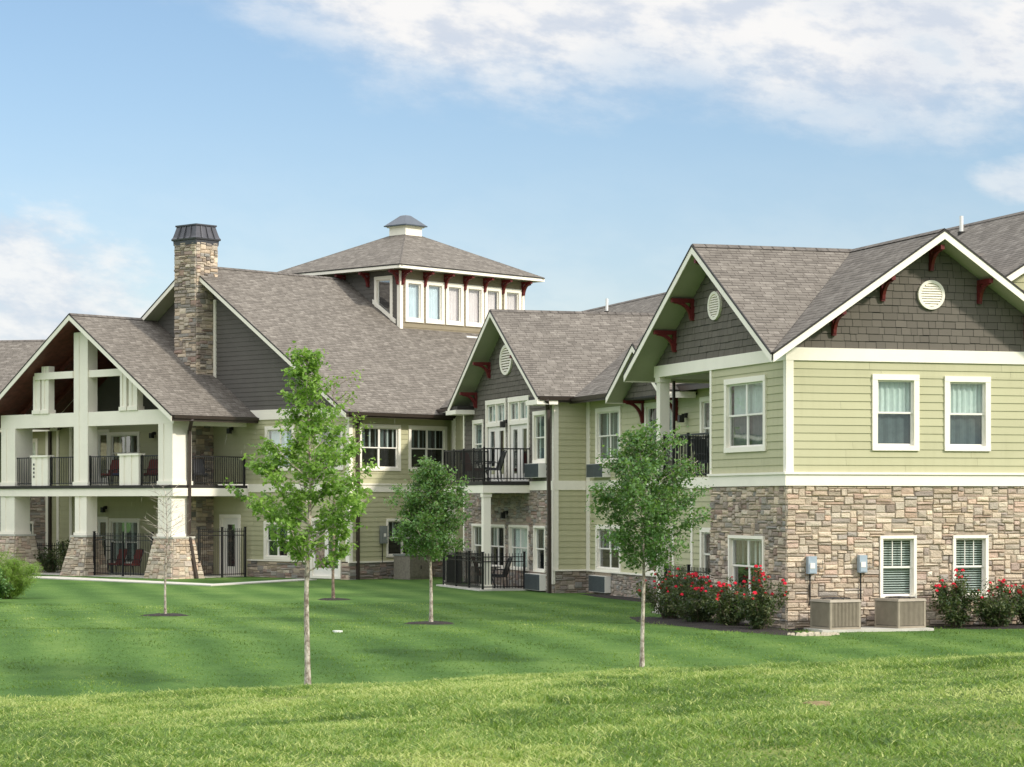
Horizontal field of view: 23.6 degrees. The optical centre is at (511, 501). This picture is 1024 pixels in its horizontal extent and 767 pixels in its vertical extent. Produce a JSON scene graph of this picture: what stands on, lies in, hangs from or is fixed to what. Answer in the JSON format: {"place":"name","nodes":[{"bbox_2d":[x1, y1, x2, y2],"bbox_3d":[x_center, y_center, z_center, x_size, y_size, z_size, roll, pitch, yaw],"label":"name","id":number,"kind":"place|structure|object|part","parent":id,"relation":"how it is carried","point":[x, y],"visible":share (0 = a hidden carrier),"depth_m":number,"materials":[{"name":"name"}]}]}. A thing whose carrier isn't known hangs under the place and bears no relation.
{"place":"outdoors","nodes":[
{"label":"outdoors","id":0,"kind":"place"},
{"bbox_2d":[0,340,131,485],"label":"background wing","id":1,"kind":"structure","parent":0,"point":[15,355],"depth_m":117.24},
{"bbox_2d":[35,570,246,577],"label":"patio","id":2,"kind":"structure","parent":0,"point":[127,575],"depth_m":100.84,"materials":[{"name":"concrete"}]},
{"bbox_2d":[37,541,112,572],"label":"picket fence","id":3,"kind":"object","parent":2,"relation":"on","point":[54,545],"visible":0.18,"depth_m":105.64,"materials":[{"name":"metal"}]},
{"bbox_2d":[108,548,127,574],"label":"patio chair","id":4,"kind":"object","parent":2,"relation":"on","point":[119,559],"visible":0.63,"depth_m":101.79,"materials":[{"name":"wood"}]},
{"bbox_2d":[93,531,153,575],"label":"picket fence","id":5,"kind":"object","parent":2,"relation":"on","point":[115,539],"visible":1,"depth_m":99.73,"materials":[{"name":"metal"}]},
{"bbox_2d":[124,549,142,575],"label":"patio chair","id":6,"kind":"object","parent":2,"relation":"on","point":[136,559],"visible":0.48,"depth_m":101.07,"materials":[{"name":"wood"}]},
{"bbox_2d":[30,576,316,585],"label":"path","id":7,"kind":"structure","parent":0,"point":[141,581],"depth_m":93.02,"materials":[{"name":"concrete"}]},
{"bbox_2d":[0,654,969,703],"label":"crest grass","id":8,"kind":"structure","parent":0,"point":[24,697],"depth_m":26.99,"materials":[{"name":"green plant"}]},
{"bbox_2d":[0,652,1023,766],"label":"tall grass","id":9,"kind":"structure","parent":0,"point":[20,746],"depth_m":18.76,"materials":[{"name":"green plant"}]},
{"bbox_2d":[0,516,1023,766],"bbox_3d":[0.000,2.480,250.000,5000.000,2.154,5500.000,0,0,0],"label":"ground","id":10,"kind":"structure","parent":0,"point":[400,594],"depth_m":52.95,"materials":[{"name":"green plant"}]},
{"bbox_2d":[0,568,14,598],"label":"hedge shrub","id":11,"kind":"object","parent":10,"relation":"on","point":[5,586],"visible":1,"depth_m":74.34,"materials":[{"name":"green plant"}]},
{"bbox_2d":[0,549,43,598],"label":"ornamental shrub","id":12,"kind":"object","parent":10,"relation":"on","point":[17,574],"visible":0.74,"depth_m":77.25,"materials":[{"name":"green plant"}]},
{"bbox_2d":[33,545,65,572],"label":"porch shrub","id":13,"kind":"object","parent":10,"relation":"on","point":[47,562],"visible":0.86,"depth_m":104.83,"materials":[{"name":"green plant"}]},
{"bbox_2d":[52,538,70,567],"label":"porch shrub","id":14,"kind":"object","parent":10,"relation":"on","point":[62,552],"visible":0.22,"depth_m":103.64,"materials":[{"name":"green plant"}]},
{"bbox_2d":[137,483,190,613],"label":"deciduous tree","id":15,"kind":"object","parent":10,"relation":"on","point":[166,556],"visible":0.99,"depth_m":65.99,"materials":[{"name":"green plant"}]},
{"bbox_2d":[140,613,188,615],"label":"mulch ring","id":16,"kind":"object","parent":10,"relation":"on","point":[167,614],"visible":1,"depth_m":65.70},
{"bbox_2d":[197,527,245,577],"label":"picket fence","id":17,"kind":"object","parent":10,"relation":"on","point":[222,535],"visible":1,"depth_m":99.01,"materials":[{"name":"metal"}]},
{"bbox_2d":[0,215,544,579],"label":"lodge building","id":18,"kind":"structure","parent":10,"relation":"on","point":[181,373],"depth_m":101.18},
{"bbox_2d":[30,521,33,533],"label":"window","id":19,"kind":"structure","parent":18,"relation":"in","point":[31,522],"depth_m":109.82,"materials":[{"name":"plastic"}]},
{"bbox_2d":[33,438,37,454],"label":"window","id":20,"kind":"structure","parent":18,"relation":"in","point":[35,440],"depth_m":109.67,"materials":[{"name":"plastic"}]},
{"bbox_2d":[97,517,108,569],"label":"porch door","id":21,"kind":"structure","parent":18,"relation":"in","point":[102,522],"depth_m":106.66,"materials":[{"name":"plastic"}]},
{"bbox_2d":[97,429,109,484],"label":"porch door","id":22,"kind":"structure","parent":18,"relation":"in","point":[102,435],"depth_m":106.71,"materials":[{"name":"plastic"}]},
{"bbox_2d":[101,459,118,484],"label":"patio chair","id":23,"kind":"object","parent":18,"relation":"on","point":[111,470],"visible":0.56,"depth_m":101.28,"materials":[{"name":"metal"}]},
{"bbox_2d":[109,431,139,472],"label":"window","id":24,"kind":"structure","parent":18,"relation":"in","point":[119,442],"depth_m":105.93,"materials":[{"name":"plastic"}]},
{"bbox_2d":[109,518,139,565],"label":"window","id":25,"kind":"structure","parent":18,"relation":"in","point":[116,525],"depth_m":105.57,"materials":[{"name":"plastic"}]},
{"bbox_2d":[144,459,157,484],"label":"patio chair","id":26,"kind":"object","parent":18,"relation":"on","point":[151,469],"visible":0.23,"depth_m":100.49,"materials":[{"name":"metal"}]},
{"bbox_2d":[146,461,157,484],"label":"patio chair","id":27,"kind":"object","parent":18,"relation":"on","point":[153,473],"visible":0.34,"depth_m":99.16,"materials":[{"name":"metal"}]},
{"bbox_2d":[192,458,205,484],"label":"patio chair","id":28,"kind":"object","parent":18,"relation":"on","point":[199,466],"visible":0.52,"depth_m":99.57,"materials":[{"name":"metal"}]},
{"bbox_2d":[219,514,240,575],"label":"porch door","id":29,"kind":"structure","parent":18,"relation":"in","point":[228,521],"depth_m":100.98,"materials":[{"name":"plastic"}]},
{"bbox_2d":[263,521,290,559],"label":"window","id":30,"kind":"structure","parent":18,"relation":"in","point":[268,553],"depth_m":99.27,"materials":[{"name":"plastic"}]},
{"bbox_2d":[265,426,294,470],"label":"window","id":31,"kind":"structure","parent":18,"relation":"in","point":[272,433],"depth_m":98.86,"materials":[{"name":"plastic"}]},
{"bbox_2d":[310,518,347,578],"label":"french door","id":32,"kind":"structure","parent":18,"relation":"in","point":[320,573],"depth_m":97.33,"materials":[{"name":"plastic"}]},
{"bbox_2d":[316,425,343,469],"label":"window","id":33,"kind":"structure","parent":18,"relation":"in","point":[339,467],"depth_m":96.66,"materials":[{"name":"plastic"}]},
{"bbox_2d":[360,424,400,470],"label":"window","id":34,"kind":"structure","parent":18,"relation":"in","point":[383,442],"depth_m":97.90,"materials":[{"name":"plastic"}]},
{"bbox_2d":[374,275,392,321],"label":"window","id":35,"kind":"structure","parent":18,"relation":"in","point":[383,285],"depth_m":106.61,"materials":[{"name":"plastic"}]},
{"bbox_2d":[375,519,417,556],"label":"window","id":36,"kind":"structure","parent":18,"relation":"in","point":[392,548],"depth_m":98.72,"materials":[{"name":"plastic"}]},
{"bbox_2d":[405,279,423,322],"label":"window","id":37,"kind":"structure","parent":18,"relation":"in","point":[414,289],"depth_m":106.45,"materials":[{"name":"plastic"}]},
{"bbox_2d":[408,425,446,470],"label":"window","id":38,"kind":"structure","parent":18,"relation":"in","point":[429,441],"depth_m":99.76,"materials":[{"name":"plastic"}]},
{"bbox_2d":[425,281,444,324],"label":"window","id":39,"kind":"structure","parent":18,"relation":"in","point":[435,291],"depth_m":107.34,"materials":[{"name":"plastic"}]},
{"bbox_2d":[445,283,463,325],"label":"window","id":40,"kind":"structure","parent":18,"relation":"in","point":[454,292],"depth_m":108.26,"materials":[{"name":"plastic"}]},
{"bbox_2d":[465,285,483,326],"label":"window","id":41,"kind":"structure","parent":18,"relation":"in","point":[474,295],"depth_m":109.22,"materials":[{"name":"plastic"}]},
{"bbox_2d":[484,287,501,320],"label":"window","id":42,"kind":"structure","parent":18,"relation":"in","point":[493,295],"depth_m":110.07,"materials":[{"name":"plastic"}]},
{"bbox_2d":[504,288,521,309],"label":"window","id":43,"kind":"structure","parent":18,"relation":"in","point":[512,297],"depth_m":111.04,"materials":[{"name":"plastic"}]},
{"bbox_2d":[222,341,379,684],"bbox_3d":[-3.702,0.317,44.928,2.614,6.507,2.884,0,0,-39],"label":"deciduous tree","id":44,"kind":"object","parent":10,"relation":"on","point":[323,454],"visible":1,"depth_m":44.84,"materials":[{"name":"green plant"}]},
{"bbox_2d":[317,598,350,599],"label":"mulch ring","id":45,"kind":"object","parent":10,"relation":"on","point":[333,599],"visible":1,"depth_m":76.30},
{"bbox_2d":[301,369,372,597],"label":"deciduous tree","id":46,"kind":"object","parent":10,"relation":"on","point":[327,501],"visible":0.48,"depth_m":76.45,"materials":[{"name":"green plant"}]},
{"bbox_2d":[393,554,428,579],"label":"utility cabinet","id":47,"kind":"object","parent":10,"relation":"on","point":[406,567],"visible":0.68,"depth_m":96.52,"materials":[{"name":"metal"}]},
{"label":"door","id":48,"kind":"part","parent":47,"relation":"part of","materials":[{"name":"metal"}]},
{"bbox_2d":[383,455,472,621],"bbox_3d":[-2.115,0.997,61.522,1.957,4.322,2.365,0,0,31],"label":"deciduous tree","id":49,"kind":"object","parent":10,"relation":"on","point":[421,524],"visible":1,"depth_m":61.38,"materials":[{"name":"green plant"}]},
{"bbox_2d":[404,621,452,624],"bbox_3d":[-2.026,3.052,61.573,1.224,0.068,1.207,0,0,-34],"label":"mulch ring","id":50,"kind":"object","parent":10,"relation":"on","point":[433,622],"visible":1,"depth_m":61.32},
{"bbox_2d":[436,584,529,590],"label":"patio","id":51,"kind":"structure","parent":10,"relation":"on","point":[492,589],"depth_m":85.01,"materials":[{"name":"concrete"}]},
{"bbox_2d":[472,557,480,584],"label":"patio chair","id":52,"kind":"object","parent":51,"relation":"on","point":[479,573],"visible":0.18,"depth_m":86.70,"materials":[{"name":"metal"}]},
{"bbox_2d":[443,550,525,588],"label":"patio fence","id":53,"kind":"object","parent":51,"relation":"on","point":[455,559],"visible":0.85,"depth_m":85.19,"materials":[{"name":"metal"}]},
{"bbox_2d":[450,555,460,583],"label":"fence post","id":54,"kind":"object","parent":53,"relation":"attached to","point":[450,569],"visible":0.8,"depth_m":87.60,"materials":[{"name":"metal"}]},
{"bbox_2d":[492,557,511,588],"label":"patio chair","id":55,"kind":"object","parent":51,"relation":"on","point":[504,571],"visible":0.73,"depth_m":84.98,"materials":[{"name":"metal"}]},
{"bbox_2d":[581,594,651,602],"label":"mulch bed","id":56,"kind":"object","parent":10,"relation":"on","point":[616,597],"visible":0.47,"depth_m":77.51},
{"bbox_2d":[584,419,713,666],"bbox_3d":[2.757,0.869,48.721,2.458,5.015,2.815,0,0,-29],"label":"deciduous tree","id":57,"kind":"object","parent":10,"relation":"on","point":[631,490],"visible":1,"depth_m":48.46,"materials":[{"name":"green plant"}]},
{"bbox_2d":[630,616,796,635],"bbox_3d":[5.171,3.064,60.893,2.817,0.087,9.712,0,0,-17],"label":"mulch bed","id":58,"kind":"object","parent":10,"relation":"on","point":[740,627],"visible":0.59,"depth_m":59.85,"materials":[{"name":"brown soil"}]},
{"bbox_2d":[631,565,699,617],"bbox_3d":[4.054,2.377,63.530,1.803,1.485,1.882,0,0,-43],"label":"rose bush","id":59,"kind":"object","parent":58,"relation":"on","point":[663,587],"visible":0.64,"depth_m":63.30,"materials":[{"name":"green plant"}]},
{"bbox_2d":[661,573,727,621],"bbox_3d":[4.757,2.471,61.667,1.777,1.337,1.568,0,0,33],"label":"rose bush","id":60,"kind":"object","parent":58,"relation":"on","point":[697,612],"visible":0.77,"depth_m":61.50,"materials":[{"name":"green plant"}]},
{"bbox_2d":[698,575,752,625],"bbox_3d":[5.376,2.466,59.894,1.637,1.304,1.442,0,0,0],"label":"rose bush","id":61,"kind":"object","parent":58,"relation":"on","point":[726,615],"visible":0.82,"depth_m":59.79,"materials":[{"name":"green plant"}]},
{"bbox_2d":[730,565,789,629],"bbox_3d":[5.927,2.326,58.382,1.444,1.631,1.283,0,0,0],"label":"rose bush","id":62,"kind":"object","parent":58,"relation":"on","point":[756,609],"visible":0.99,"depth_m":58.22,"materials":[{"name":"green plant"}]},
{"bbox_2d":[436,211,1023,628],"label":"apartment building","id":63,"kind":"structure","parent":10,"relation":"on","point":[854,418],"depth_m":60.82,"materials":[{"name":"stone"}]},
{"bbox_2d":[466,452,482,481],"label":"patio chair","id":64,"kind":"object","parent":63,"relation":"on","point":[467,463],"visible":0.05,"depth_m":88.24,"materials":[{"name":"metal"}]},
{"bbox_2d":[471,524,480,566],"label":"window","id":65,"kind":"structure","parent":63,"relation":"in","point":[476,528],"depth_m":91.19,"materials":[{"name":"plastic"}]},
{"bbox_2d":[472,419,502,465],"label":"window","id":66,"kind":"structure","parent":63,"relation":"in","point":[477,425],"depth_m":90.83,"materials":[{"name":"plastic"}]},
{"bbox_2d":[485,450,506,480],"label":"patio chair","id":67,"kind":"object","parent":63,"relation":"on","point":[503,453],"visible":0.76,"depth_m":85.18,"materials":[{"name":"metal"}]},
{"bbox_2d":[491,524,505,568],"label":"window","id":68,"kind":"structure","parent":63,"relation":"in","point":[498,534],"depth_m":88.96,"materials":[{"name":"plastic"}]},
{"bbox_2d":[485,398,526,480],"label":"balcony door","id":69,"kind":"structure","parent":63,"relation":"in","point":[498,406],"depth_m":88.49,"materials":[{"name":"plastic"}]},
{"bbox_2d":[508,525,528,570],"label":"window","id":70,"kind":"structure","parent":63,"relation":"in","point":[518,534],"depth_m":86.31,"materials":[{"name":"plastic"}]},
{"bbox_2d":[507,395,529,480],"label":"balcony door","id":71,"kind":"structure","parent":63,"relation":"in","point":[521,421],"depth_m":85.93,"materials":[{"name":"plastic"}]},
{"bbox_2d":[532,410,546,462],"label":"window","id":72,"kind":"structure","parent":63,"relation":"in","point":[539,452],"depth_m":84.07,"materials":[{"name":"plastic"}]},
{"bbox_2d":[533,526,545,572],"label":"window","id":73,"kind":"structure","parent":63,"relation":"in","point":[539,544],"depth_m":84.09,"materials":[{"name":"plastic"}]},
{"bbox_2d":[595,525,621,571],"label":"window","id":74,"kind":"structure","parent":63,"relation":"in","point":[604,561],"depth_m":81.36,"materials":[{"name":"plastic"}]},
{"bbox_2d":[595,406,638,463],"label":"window","id":75,"kind":"structure","parent":63,"relation":"in","point":[608,420],"depth_m":80.83,"materials":[{"name":"plastic"}]},
{"bbox_2d":[645,527,674,574],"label":"window","id":76,"kind":"structure","parent":63,"relation":"in","point":[673,559],"depth_m":76.58,"materials":[{"name":"plastic"}]},
{"bbox_2d":[644,400,688,449],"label":"window","id":77,"kind":"structure","parent":63,"relation":"in","point":[649,408],"depth_m":76.90,"materials":[{"name":"plastic"}]},
{"bbox_2d":[699,396,709,446],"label":"window","id":78,"kind":"structure","parent":63,"relation":"in","point":[704,401],"depth_m":72.49,"materials":[{"name":"plastic"}]},
{"bbox_2d":[699,527,710,576],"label":"window","id":79,"kind":"structure","parent":63,"relation":"in","point":[705,550],"depth_m":72.49,"materials":[{"name":"plastic"}]},
{"bbox_2d":[724,375,766,452],"bbox_3d":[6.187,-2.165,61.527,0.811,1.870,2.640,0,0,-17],"label":"window","id":80,"kind":"structure","parent":63,"relation":"in","point":[745,403],"depth_m":61.62,"materials":[{"name":"plastic"}]},
{"bbox_2d":[728,535,764,595],"bbox_3d":[6.212,1.625,61.419,0.826,1.530,2.260,0,0,-17],"label":"window","id":81,"kind":"structure","parent":63,"relation":"in","point":[744,551],"depth_m":62.29,"materials":[{"name":"plastic"}]},
{"bbox_2d":[872,374,919,450],"bbox_3d":[9.244,-2.160,60.184,1.260,1.860,0.811,0,0,-17],"label":"window","id":82,"kind":"structure","parent":63,"relation":"in","point":[895,397],"depth_m":59.96,"materials":[{"name":"plastic"}]},
{"bbox_2d":[879,535,916,597],"bbox_3d":[9.303,1.610,60.195,0.980,1.540,0.826,0,0,-17],"label":"window","id":83,"kind":"structure","parent":63,"relation":"in","point":[897,553],"depth_m":60.01,"materials":[{"name":"plastic"}]},
{"bbox_2d":[944,376,990,450],"bbox_3d":[11.104,-2.150,60.767,1.260,1.840,0.811,0,0,-17],"label":"window","id":84,"kind":"structure","parent":63,"relation":"in","point":[967,399],"depth_m":60.55,"materials":[{"name":"plastic"}]},
{"bbox_2d":[952,535,988,596],"bbox_3d":[11.179,1.610,60.783,0.970,1.540,0.826,0,0,-17],"label":"window","id":85,"kind":"structure","parent":63,"relation":"in","point":[970,552],"depth_m":60.59,"materials":[{"name":"plastic"}]},
{"bbox_2d":[787,632,839,635],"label":"pebbles","id":86,"kind":"object","parent":10,"relation":"on","point":[815,633],"visible":1,"depth_m":56.49,"materials":[{"name":"beige gravel"}]},
{"bbox_2d":[804,700,830,705],"bbox_3d":[2.415,1.588,19.333,0.237,0.023,0.647,0,0,0],"label":"soil patch","id":87,"kind":"object","parent":10,"relation":"on","point":[816,703],"visible":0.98,"depth_m":19.27,"materials":[{"name":"beige soil"}]},
{"bbox_2d":[788,626,939,630],"bbox_3d":[8.480,3.061,59.272,4.706,0.068,0.954,0,0,-20],"label":"mulch bed","id":88,"kind":"object","parent":10,"relation":"on","point":[795,629],"visible":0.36,"depth_m":58.80,"materials":[{"name":"brown soil"}]},
{"bbox_2d":[804,627,933,632],"bbox_3d":[8.504,3.087,58.501,2.900,0.122,1.080,0,0,-17],"label":"equipment pad","id":89,"kind":"object","parent":10,"relation":"on","point":[871,629],"visible":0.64,"depth_m":58.05,"materials":[{"name":"concrete"}]},
{"bbox_2d":[810,597,860,629],"bbox_3d":[7.689,2.651,58.440,1.097,0.751,1.254,0,0,-26],"label":"air conditioner","id":90,"kind":"object","parent":89,"relation":"on","point":[834,613],"visible":1,"depth_m":57.91,"materials":[{"name":"metal"}]},
{"bbox_2d":[874,596,926,628],"bbox_3d":[9.294,2.652,59.002,1.097,0.751,1.254,0,0,-32],"label":"air conditioner","id":91,"kind":"object","parent":89,"relation":"on","point":[899,612],"visible":1,"depth_m":58.49,"materials":[{"name":"metal"}]},
{"bbox_2d":[928,623,1023,628],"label":"mulch bed","id":92,"kind":"object","parent":10,"relation":"on","point":[984,626],"visible":0.78,"depth_m":59.49,"materials":[{"name":"brown soil"}]},
{"bbox_2d":[929,568,985,627],"bbox_3d":[10.751,2.382,59.534,1.190,1.504,1.178,0,0,-17],"label":"rose bush","id":93,"kind":"object","parent":92,"relation":"on","point":[954,611],"visible":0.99,"depth_m":59.42,"materials":[{"name":"green plant"}]},
{"bbox_2d":[968,577,1023,626],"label":"rose bush","id":94,"kind":"object","parent":92,"relation":"on","point":[998,612],"visible":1,"depth_m":59.52,"materials":[{"name":"green plant"}]},
{"bbox_2d":[1004,581,1023,624],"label":"rose bush","id":95,"kind":"object","parent":92,"relation":"on","point":[1018,590],"visible":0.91,"depth_m":60.03,"materials":[{"name":"green plant"}]},
{"bbox_2d":[0,0,1023,503],"label":"sky","id":96,"kind":"structure","parent":0,"point":[584,147],"materials":[{"name":"blue"}]},
{"bbox_2d":[691,438,707,477],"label":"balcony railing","id":97,"kind":"object","parent":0,"point":[699,451],"visible":0.23,"depth_m":66.37,"materials":[{"name":"metal"}]},
{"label":"patio","id":98,"kind":"structure","parent":0,"visible":0},
{"bbox_2d":[664,564,710,593],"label":"patio fence","id":99,"kind":"object","parent":98,"relation":"on","point":[689,568],"visible":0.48,"depth_m":65.41,"materials":[{"name":"metal"}]}
]}

